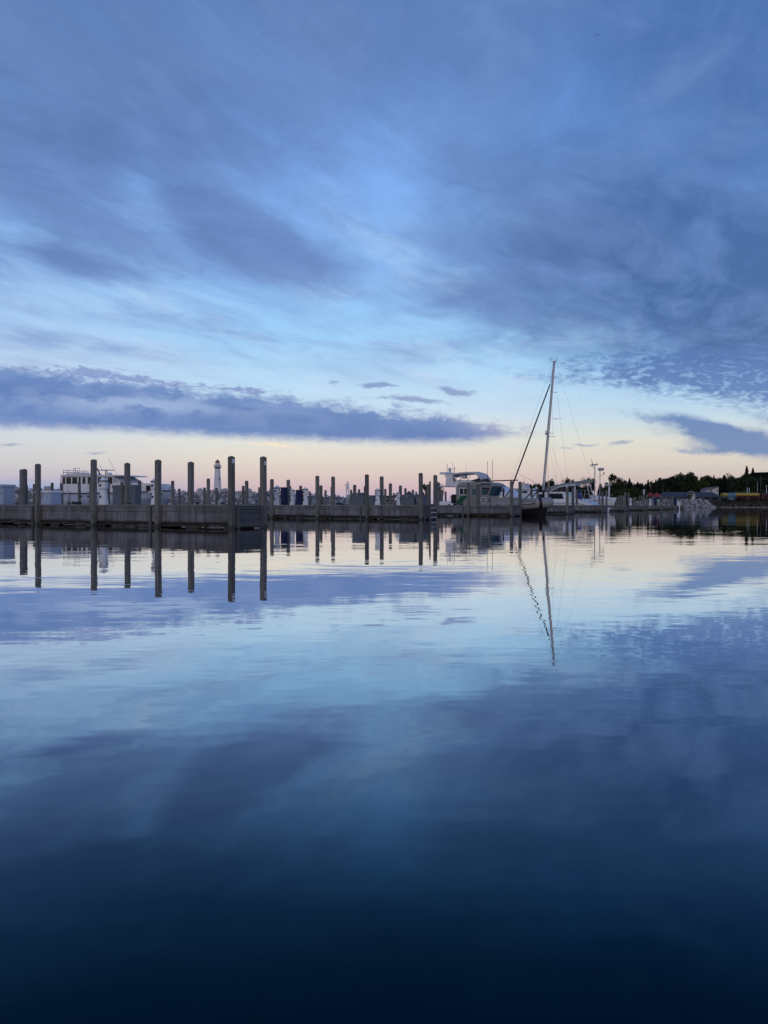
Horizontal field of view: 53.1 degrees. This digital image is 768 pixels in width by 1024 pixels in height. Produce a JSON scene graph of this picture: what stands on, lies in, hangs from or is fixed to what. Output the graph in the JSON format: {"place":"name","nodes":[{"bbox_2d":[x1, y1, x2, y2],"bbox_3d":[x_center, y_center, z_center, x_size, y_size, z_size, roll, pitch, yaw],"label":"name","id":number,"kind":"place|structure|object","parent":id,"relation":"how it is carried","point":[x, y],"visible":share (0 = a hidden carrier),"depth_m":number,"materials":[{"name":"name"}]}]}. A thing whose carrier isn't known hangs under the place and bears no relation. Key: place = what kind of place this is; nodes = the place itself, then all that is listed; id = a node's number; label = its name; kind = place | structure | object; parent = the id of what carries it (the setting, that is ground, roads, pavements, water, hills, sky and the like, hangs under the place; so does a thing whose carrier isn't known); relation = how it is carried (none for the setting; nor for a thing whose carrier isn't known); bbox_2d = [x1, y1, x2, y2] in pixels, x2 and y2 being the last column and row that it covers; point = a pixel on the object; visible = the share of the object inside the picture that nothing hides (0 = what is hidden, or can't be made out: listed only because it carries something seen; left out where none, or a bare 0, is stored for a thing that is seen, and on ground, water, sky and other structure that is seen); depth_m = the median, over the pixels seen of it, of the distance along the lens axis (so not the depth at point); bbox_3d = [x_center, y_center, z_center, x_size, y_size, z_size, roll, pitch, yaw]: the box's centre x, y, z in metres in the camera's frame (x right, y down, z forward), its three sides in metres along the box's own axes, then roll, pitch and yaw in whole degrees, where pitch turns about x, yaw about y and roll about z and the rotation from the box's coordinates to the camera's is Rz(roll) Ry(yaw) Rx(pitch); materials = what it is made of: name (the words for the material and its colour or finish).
{"place":"outdoors","nodes":[
{"label":"outdoors","id":0,"kind":"place"},
{"bbox_2d":[0,507,767,1023],"bbox_3d":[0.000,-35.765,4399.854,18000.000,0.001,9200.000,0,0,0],"label":"harbour water","id":1,"kind":"structure","parent":0,"point":[454,769],"depth_m":2.60,"materials":[{"name":"liquid"}]},
{"bbox_2d":[19,469,24,504],"bbox_3d":[-18.849,-0.234,40.036,0.201,4.000,0.213,1,1,34],"label":"mooring post","id":2,"kind":"object","parent":1,"relation":"in","point":[21,486],"visible":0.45,"depth_m":39.95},
{"bbox_2d":[24,469,26,504],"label":"mooring post","id":3,"kind":"object","parent":1,"relation":"in","point":[25,486],"visible":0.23,"depth_m":41.43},
{"bbox_2d":[35,464,40,524],"bbox_3d":[-16.336,-0.242,36.238,0.201,4.080,0.213,1,1,33],"label":"mooring post","id":4,"kind":"object","parent":1,"relation":"in","point":[37,494],"visible":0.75,"depth_m":36.16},
{"bbox_2d":[60,483,62,504],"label":"mooring post","id":5,"kind":"object","parent":1,"relation":"in","point":[61,486],"visible":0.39,"depth_m":68.04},
{"bbox_2d":[78,482,80,504],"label":"mooring post","id":6,"kind":"object","parent":1,"relation":"in","point":[79,491],"visible":0.42,"depth_m":69.53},
{"bbox_2d":[90,459,96,525],"bbox_3d":[-12.835,-0.258,33.957,0.201,4.150,0.213,0,1,33],"label":"mooring post","id":7,"kind":"object","parent":1,"relation":"in","point":[93,472],"visible":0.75,"depth_m":33.88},
{"bbox_2d":[107,481,109,504],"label":"mooring post","id":8,"kind":"object","parent":1,"relation":"in","point":[108,492],"visible":0.26,"depth_m":67.32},
{"bbox_2d":[59,460,170,504],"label":"trawler yacht","id":9,"kind":"object","parent":1,"relation":"on","point":[69,481],"visible":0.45,"depth_m":71.18,"materials":[{"name":"white paint"}]},
{"bbox_2d":[120,482,123,504],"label":"mooring post","id":10,"kind":"object","parent":1,"relation":"in","point":[121,493],"visible":0.45,"depth_m":63.58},
{"bbox_2d":[124,463,129,504],"bbox_3d":[-11.848,-0.236,35.474,0.201,4.080,0.213,0,1,35],"label":"mooring post","id":11,"kind":"object","parent":1,"relation":"in","point":[127,482],"visible":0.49,"depth_m":35.39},
{"bbox_2d":[0,504,263,528],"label":"finger pier","id":12,"kind":"structure","parent":1,"relation":"on","point":[212,515],"depth_m":32.53,"materials":[{"name":"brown wood"}]},
{"bbox_2d":[0,484,15,504],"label":"dock locker","id":13,"kind":"object","parent":12,"relation":"on","point":[7,494],"visible":1,"depth_m":39.72,"materials":[{"name":"metal"}]},
{"bbox_2d":[34,491,62,504],"bbox_3d":[-16.693,-0.707,38.189,1.298,0.692,0.725,0,1,33],"label":"dock locker","id":14,"kind":"object","parent":12,"relation":"on","point":[50,497],"visible":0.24,"depth_m":37.84,"materials":[{"name":"white paint"}]},
{"bbox_2d":[98,477,108,504],"bbox_3d":[-13.146,-0.990,36.010,0.498,1.293,0.498,0,1,31],"label":"power pedestal","id":15,"kind":"object","parent":12,"relation":"on","point":[103,488],"visible":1,"depth_m":35.86,"materials":[{"name":"white paint"}]},
{"bbox_2d":[112,485,141,504],"bbox_3d":[-21.548,-1.415,64.243,2.921,1.674,0.725,0,1,33],"label":"dock locker","id":16,"kind":"object","parent":12,"relation":"on","point":[135,494],"visible":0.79,"depth_m":63.61,"materials":[{"name":"grey plastic"}]},
{"bbox_2d":[150,478,154,504],"bbox_3d":[-10.086,-0.923,33.897,0.461,1.196,0.461,0,1,31],"label":"power pedestal","id":17,"kind":"object","parent":12,"relation":"on","point":[152,481],"visible":0.48,"depth_m":33.74,"materials":[{"name":"white paint"}]},
{"bbox_2d":[154,459,161,527],"bbox_3d":[-9.330,-0.164,31.678,0.201,4.000,0.213,1,0,32],"label":"mooring post","id":18,"kind":"object","parent":1,"relation":"in","point":[157,504],"visible":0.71,"depth_m":31.61,"materials":[{"name":"wood"}]},
{"bbox_2d":[171,481,173,504],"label":"mooring post","id":19,"kind":"object","parent":1,"relation":"in","point":[172,492],"visible":0.45,"depth_m":62.85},
{"bbox_2d":[178,489,180,504],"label":"mooring post","id":20,"kind":"object","parent":1,"relation":"in","point":[179,496],"visible":0.53,"depth_m":85.72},
{"bbox_2d":[15,490,349,504],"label":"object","id":21,"kind":"object","parent":1,"relation":"in","point":[183,498],"visible":0.16,"depth_m":150.34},
{"bbox_2d":[15,488,349,504],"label":"wedged stones","id":22,"kind":"object","parent":21,"relation":"on","point":[345,503],"visible":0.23,"depth_m":150.15,"materials":[{"name":"stone"}]},
{"bbox_2d":[214,459,220,490],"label":"lighthouse","id":23,"kind":"object","parent":21,"relation":"on","point":[217,478],"visible":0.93,"depth_m":254.10,"materials":[{"name":"white paint"}]},
{"bbox_2d":[188,462,193,504],"bbox_3d":[-8.343,-0.177,33.189,0.201,4.000,0.213,1,1,36],"label":"mooring post","id":24,"kind":"object","parent":1,"relation":"in","point":[190,483],"visible":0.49,"depth_m":33.09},
{"bbox_2d":[203,487,205,504],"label":"mooring post","id":25,"kind":"object","parent":1,"relation":"in","point":[204,495],"visible":0.52,"depth_m":83.58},
{"bbox_2d":[207,478,209,504],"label":"mooring post","id":26,"kind":"object","parent":1,"relation":"in","point":[208,491],"visible":0.44,"depth_m":60.60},
{"bbox_2d":[215,488,217,503],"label":"mooring post","id":27,"kind":"object","parent":1,"relation":"in","point":[216,495],"visible":0.48,"depth_m":85.09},
{"bbox_2d":[228,456,234,528],"bbox_3d":[-5.833,-0.145,29.393,0.210,4.000,0.213,0,1,33],"label":"mooring post","id":28,"kind":"object","parent":1,"relation":"in","point":[231,492],"visible":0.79,"depth_m":29.32,"materials":[{"name":"wood"}]},
{"bbox_2d":[242,486,244,503],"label":"mooring post","id":29,"kind":"object","parent":1,"relation":"in","point":[243,494],"visible":0.52,"depth_m":82.87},
{"bbox_2d":[245,481,248,504],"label":"mooring post","id":30,"kind":"object","parent":1,"relation":"in","point":[246,494],"visible":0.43,"depth_m":58.38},
{"bbox_2d":[260,456,266,527],"bbox_3d":[-4.843,-0.198,30.908,0.210,4.080,0.213,0,1,33],"label":"mooring post","id":31,"kind":"object","parent":1,"relation":"in","point":[263,480],"visible":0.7,"depth_m":30.82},
{"bbox_2d":[270,479,273,517],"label":"mooring post","id":32,"kind":"object","parent":1,"relation":"in","point":[271,498],"visible":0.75,"depth_m":54.63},
{"bbox_2d":[286,480,289,504],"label":"mooring post","id":33,"kind":"object","parent":1,"relation":"in","point":[288,483],"visible":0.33,"depth_m":56.12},
{"bbox_2d":[315,476,318,518],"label":"mooring post","id":34,"kind":"object","parent":1,"relation":"in","point":[316,497],"visible":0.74,"depth_m":52.41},
{"bbox_2d":[319,485,322,504],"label":"mooring post","id":35,"kind":"object","parent":1,"relation":"in","point":[320,494],"visible":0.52,"depth_m":74.83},
{"bbox_2d":[331,476,334,504],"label":"mooring post","id":36,"kind":"object","parent":1,"relation":"in","point":[332,490],"visible":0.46,"depth_m":53.92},
{"bbox_2d":[267,505,435,519],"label":"finger pier","id":37,"kind":"structure","parent":1,"relation":"on","point":[386,512],"depth_m":51.16,"materials":[{"name":"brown wood"}]},
{"bbox_2d":[274,485,280,504],"bbox_3d":[-7.742,-1.226,55.622,0.554,1.440,0.555,0,1,32],"label":"power pedestal","id":38,"kind":"object","parent":37,"relation":"on","point":[277,493],"visible":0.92,"depth_m":55.45,"materials":[{"name":"white paint"}]},
{"bbox_2d":[280,487,287,504],"bbox_3d":[-7.202,-1.143,55.390,0.380,1.276,0.440,0,1,33],"label":"utility cabinet","id":39,"kind":"object","parent":37,"relation":"on","point":[284,495],"visible":0.98,"depth_m":55.25,"materials":[{"name":"blue metal"}]},
{"bbox_2d":[289,488,294,504],"bbox_3d":[-6.597,-1.102,55.354,0.461,1.196,0.461,0,1,30],"label":"power pedestal","id":40,"kind":"object","parent":37,"relation":"on","point":[292,495],"visible":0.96,"depth_m":55.21,"materials":[{"name":"white paint"}]},
{"bbox_2d":[296,490,302,504],"bbox_3d":[-6.008,-1.036,54.613,0.420,1.075,0.440,0,1,33],"label":"utility cabinet","id":41,"kind":"object","parent":37,"relation":"on","point":[299,497],"visible":0.94,"depth_m":54.46,"materials":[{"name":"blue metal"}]},
{"bbox_2d":[302,487,308,504],"bbox_3d":[-5.609,-1.139,54.710,0.494,1.281,0.494,0,1,29],"label":"power pedestal","id":42,"kind":"object","parent":37,"relation":"on","point":[305,494],"visible":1,"depth_m":54.55,"materials":[{"name":"white paint"}]},
{"bbox_2d":[351,493,364,504],"bbox_3d":[-1.642,-0.894,52.232,0.947,0.831,0.725,0,1,33],"label":"dock locker","id":43,"kind":"object","parent":37,"relation":"on","point":[358,498],"visible":0.81,"depth_m":51.94,"materials":[{"name":"grey plastic"}]},
{"bbox_2d":[369,495,375,504],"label":"dock locker","id":44,"kind":"object","parent":37,"relation":"on","point":[372,498],"visible":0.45,"depth_m":72.42,"materials":[{"name":"grey plastic"}]},
{"bbox_2d":[374,488,380,504],"bbox_3d":[-0.428,-1.032,51.335,0.432,1.122,0.432,0,1,38],"label":"power pedestal","id":45,"kind":"object","parent":37,"relation":"on","point":[377,495],"visible":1,"depth_m":51.20,"materials":[{"name":"white paint"}]},
{"bbox_2d":[396,492,400,504],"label":"power pedestal","id":46,"kind":"object","parent":37,"relation":"on","point":[398,497],"visible":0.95,"depth_m":70.99,"materials":[{"name":"white paint"}]},
{"bbox_2d":[400,495,418,504],"bbox_3d":[1.681,-0.795,50.068,1.054,0.670,0.725,0,1,33],"label":"dock locker","id":47,"kind":"object","parent":37,"relation":"on","point":[408,499],"visible":0.87,"depth_m":49.78,"materials":[{"name":"grey plastic"}]},
{"bbox_2d":[416,496,426,504],"bbox_3d":[2.417,-0.748,49.708,0.496,0.582,0.725,0,1,33],"label":"dock locker","id":48,"kind":"object","parent":37,"relation":"on","point":[424,500],"visible":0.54,"depth_m":49.57,"materials":[{"name":"grey plastic"}]},
{"bbox_2d":[429,481,436,519],"bbox_3d":[3.120,-0.466,48.694,0.081,2.920,0.930,0,1,33],"label":"boarding ladder","id":49,"kind":"object","parent":37,"relation":"attached to","point":[430,512],"visible":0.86,"depth_m":48.33,"materials":[{"name":"metal"}]},
{"bbox_2d":[365,474,368,518],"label":"mooring post","id":50,"kind":"object","parent":1,"relation":"in","point":[366,496],"visible":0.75,"depth_m":50.14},
{"bbox_2d":[380,476,383,504],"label":"mooring post","id":51,"kind":"object","parent":1,"relation":"in","point":[382,490],"visible":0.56,"depth_m":51.66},
{"bbox_2d":[389,483,391,504],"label":"mooring post","id":52,"kind":"object","parent":1,"relation":"in","point":[390,493],"visible":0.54,"depth_m":70.45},
{"bbox_2d":[419,473,422,519],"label":"mooring post","id":53,"kind":"object","parent":1,"relation":"in","point":[420,496],"visible":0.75,"depth_m":47.92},
{"bbox_2d":[426,484,428,504],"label":"mooring post","id":54,"kind":"object","parent":1,"relation":"in","point":[427,490],"visible":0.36,"depth_m":68.26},
{"bbox_2d":[433,475,436,519],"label":"mooring post","id":55,"kind":"object","parent":1,"relation":"in","point":[434,487],"visible":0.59,"depth_m":49.43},
{"bbox_2d":[437,482,438,515],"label":"mooring post","id":56,"kind":"object","parent":1,"relation":"in","point":[437,494],"visible":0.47,"depth_m":69.75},
{"bbox_2d":[392,505,520,515],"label":"finger pier","id":57,"kind":"structure","parent":1,"relation":"on","point":[499,510],"depth_m":65.80,"materials":[{"name":"grey wood"}]},
{"bbox_2d":[467,483,469,515],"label":"mooring post","id":58,"kind":"object","parent":1,"relation":"in","point":[468,499],"visible":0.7,"depth_m":66.09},
{"bbox_2d":[476,484,479,508],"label":"mooring post","id":59,"kind":"object","parent":1,"relation":"in","point":[477,492],"visible":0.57,"depth_m":67.59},
{"bbox_2d":[439,463,530,504],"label":"flybridge cruiser","id":60,"kind":"object","parent":1,"relation":"on","point":[452,480],"visible":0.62,"depth_m":82.10,"materials":[{"name":"white paint"}]},
{"bbox_2d":[450,460,553,515],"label":"patrol boat","id":61,"kind":"object","parent":1,"relation":"on","point":[489,492],"visible":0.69,"depth_m":67.97,"materials":[{"name":"grey paint"}]},
{"bbox_2d":[510,481,512,515],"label":"mooring post","id":62,"kind":"object","parent":1,"relation":"in","point":[511,498],"visible":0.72,"depth_m":63.88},
{"bbox_2d":[518,482,521,515],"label":"mooring post","id":63,"kind":"object","parent":1,"relation":"in","point":[520,493],"visible":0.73,"depth_m":65.45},
{"bbox_2d":[513,484,535,497],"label":"fishing boat","id":64,"kind":"object","parent":1,"relation":"on","point":[525,490],"visible":0.09,"depth_m":89.97,"materials":[{"name":"plastic"}]},
{"bbox_2d":[511,358,604,507],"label":"sailing yacht","id":65,"kind":"object","parent":1,"relation":"on","point":[557,497],"visible":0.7,"depth_m":108.88,"materials":[{"name":"white paint"}]},
{"bbox_2d":[549,493,562,498],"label":"window","id":66,"kind":"structure","parent":65,"relation":"in","point":[554,496],"depth_m":108.18,"materials":[{"name":"black glass"}]},
{"bbox_2d":[546,505,573,513],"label":"finger pier","id":67,"kind":"structure","parent":1,"relation":"on","point":[559,509],"depth_m":83.73,"materials":[{"name":"grey wood"}]},
{"bbox_2d":[566,487,568,513],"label":"mooring post","id":68,"kind":"object","parent":1,"relation":"in","point":[567,500],"visible":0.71,"depth_m":82.92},
{"bbox_2d":[574,505,606,511],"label":"finger pier","id":69,"kind":"structure","parent":1,"relation":"on","point":[579,508],"depth_m":103.15,"materials":[{"name":"grey wood"}]},
{"bbox_2d":[587,482,615,504],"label":"motor launch","id":70,"kind":"object","parent":1,"relation":"on","point":[611,501],"visible":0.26,"depth_m":126.07,"materials":[{"name":"white plastic"}]},
{"bbox_2d":[605,490,607,511],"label":"mooring post","id":71,"kind":"object","parent":1,"relation":"in","point":[606,497],"visible":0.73,"depth_m":103.47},
{"bbox_2d":[600,505,628,510],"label":"finger pier","id":72,"kind":"structure","parent":1,"relation":"on","point":[616,507],"depth_m":121.86,"materials":[{"name":"grey wood"}]},
{"bbox_2d":[629,505,646,509],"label":"finger pier","id":73,"kind":"structure","parent":1,"relation":"on","point":[635,507],"depth_m":137.89,"materials":[{"name":"grey wood"}]},
{"bbox_2d":[648,505,662,509],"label":"finger pier","id":74,"kind":"structure","parent":1,"relation":"on","point":[653,507],"depth_m":155.31,"materials":[{"name":"grey wood"}]},
{"bbox_2d":[633,500,711,507],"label":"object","id":75,"kind":"object","parent":1,"relation":"in","point":[701,504],"visible":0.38,"depth_m":332.76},
{"bbox_2d":[0,0,767,503],"label":"sky","id":76,"kind":"structure","parent":0,"point":[212,248],"materials":[{"name":"blue"}]},
{"bbox_2d":[431,500,766,506],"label":"shore","id":77,"kind":"structure","parent":0,"point":[722,504],"depth_m":374.09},
{"bbox_2d":[540,479,554,491],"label":"leafy tree","id":78,"kind":"object","parent":77,"relation":"on","point":[550,483],"visible":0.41,"depth_m":428.64,"materials":[{"name":"green plant"}]},
{"bbox_2d":[571,486,586,497],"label":"leafy tree","id":79,"kind":"object","parent":77,"relation":"on","point":[580,489],"visible":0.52,"depth_m":423.22,"materials":[{"name":"green plant"}]},
{"bbox_2d":[584,477,595,498],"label":"leafy tree","id":80,"kind":"object","parent":77,"relation":"on","point":[592,486],"visible":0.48,"depth_m":429.36,"materials":[{"name":"green plant"}]},
{"bbox_2d":[607,473,620,497],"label":"leafy tree","id":81,"kind":"object","parent":77,"relation":"on","point":[613,478],"visible":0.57,"depth_m":430.27,"materials":[{"name":"green plant"}]},
{"bbox_2d":[610,489,622,503],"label":"shrub","id":82,"kind":"object","parent":77,"relation":"on","point":[615,494],"visible":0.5,"depth_m":398.69,"materials":[{"name":"green plant"}]},
{"bbox_2d":[616,480,628,497],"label":"leafy tree","id":83,"kind":"object","parent":77,"relation":"on","point":[624,484],"visible":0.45,"depth_m":419.14,"materials":[{"name":"green plant"}]},
{"bbox_2d":[626,487,636,502],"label":"shrub","id":84,"kind":"object","parent":77,"relation":"on","point":[629,491],"visible":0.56,"depth_m":402.65,"materials":[{"name":"green plant"}]},
{"bbox_2d":[632,487,640,501],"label":"shrub","id":85,"kind":"object","parent":77,"relation":"on","point":[635,493],"visible":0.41,"depth_m":400.82,"materials":[{"name":"green plant"}]},
{"bbox_2d":[648,480,657,499],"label":"leafy tree","id":86,"kind":"object","parent":77,"relation":"on","point":[652,489],"visible":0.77,"depth_m":429.10,"materials":[{"name":"green plant"}]},
{"bbox_2d":[653,481,664,493],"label":"leafy tree","id":87,"kind":"object","parent":77,"relation":"on","point":[660,485],"visible":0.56,"depth_m":428.70,"materials":[{"name":"green plant"}]},
{"bbox_2d":[659,478,674,491],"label":"leafy tree","id":88,"kind":"object","parent":77,"relation":"on","point":[665,481],"visible":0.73,"depth_m":430.19,"materials":[{"name":"green plant"}]},
{"bbox_2d":[672,472,688,491],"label":"leafy tree","id":89,"kind":"object","parent":77,"relation":"on","point":[682,485],"visible":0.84,"depth_m":428.68,"materials":[{"name":"green plant"}]},
{"bbox_2d":[680,472,694,491],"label":"leafy tree","id":90,"kind":"object","parent":77,"relation":"on","point":[690,475],"visible":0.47,"depth_m":431.32,"materials":[{"name":"green plant"}]},
{"bbox_2d":[655,492,720,500],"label":"long shed","id":91,"kind":"structure","parent":77,"relation":"on","point":[698,495],"depth_m":389.61,"materials":[{"name":"blue"}]},
{"bbox_2d":[691,477,702,491],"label":"leafy tree","id":92,"kind":"object","parent":77,"relation":"on","point":[698,486],"visible":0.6,"depth_m":429.33,"materials":[{"name":"green plant"}]},
{"bbox_2d":[699,477,710,491],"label":"leafy tree","id":93,"kind":"object","parent":77,"relation":"on","point":[707,484],"visible":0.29,"depth_m":432.10,"materials":[{"name":"green plant"}]},
{"bbox_2d":[700,487,718,494],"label":"white house","id":94,"kind":"structure","parent":77,"relation":"on","point":[715,490],"depth_m":401.92,"materials":[{"name":"grey"}]},
{"bbox_2d":[702,475,719,486],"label":"leafy tree","id":95,"kind":"object","parent":77,"relation":"on","point":[711,480],"visible":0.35,"depth_m":436.49,"materials":[{"name":"green plant"}]},
{"bbox_2d":[719,475,728,495],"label":"spruce tree","id":96,"kind":"object","parent":77,"relation":"on","point":[724,485],"visible":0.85,"depth_m":431.30,"materials":[{"name":"green plant"}]},
{"bbox_2d":[726,475,738,492],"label":"leafy tree","id":97,"kind":"object","parent":77,"relation":"on","point":[732,487],"visible":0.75,"depth_m":428.60,"materials":[{"name":"green plant"}]},
{"bbox_2d":[702,499,767,506],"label":"bank stones","id":98,"kind":"object","parent":77,"relation":"on","point":[745,504],"visible":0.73,"depth_m":369.59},
{"bbox_2d":[728,493,735,499],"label":"shipping container","id":99,"kind":"object","parent":98,"relation":"on","point":[731,496],"visible":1,"depth_m":370.38,"materials":[{"name":"metal"}]},
{"bbox_2d":[735,493,759,499],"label":"shipping container","id":100,"kind":"object","parent":98,"relation":"on","point":[748,496],"visible":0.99,"depth_m":370.75,"materials":[{"name":"metal"}]},
{"bbox_2d":[758,493,767,499],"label":"shipping container","id":101,"kind":"object","parent":98,"relation":"on","point":[763,496],"visible":1,"depth_m":368.76,"materials":[{"name":"metal"}]},
{"bbox_2d":[735,477,747,490],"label":"leafy tree","id":102,"kind":"object","parent":77,"relation":"on","point":[740,486],"visible":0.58,"depth_m":431.20,"materials":[{"name":"green plant"}]},
{"bbox_2d":[739,472,750,492],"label":"leafy tree","id":103,"kind":"object","parent":77,"relation":"on","point":[745,476],"visible":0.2,"depth_m":437.02,"materials":[{"name":"green plant"}]},
{"bbox_2d":[742,477,756,492],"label":"leafy tree","id":104,"kind":"object","parent":77,"relation":"on","point":[751,480],"visible":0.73,"depth_m":428.75,"materials":[{"name":"green plant"}]},
{"bbox_2d":[752,479,765,493],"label":"leafy tree","id":105,"kind":"object","parent":77,"relation":"on","point":[758,481],"visible":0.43,"depth_m":430.46,"materials":[{"name":"green plant"}]},
{"bbox_2d":[759,477,767,491],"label":"leafy tree","id":106,"kind":"object","parent":77,"relation":"on","point":[765,481],"visible":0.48,"depth_m":427.77,"materials":[{"name":"green plant"}]},
{"bbox_2d":[749,472,767,478],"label":"wooded hill","id":107,"kind":"structure","parent":0,"point":[761,474],"depth_m":516.76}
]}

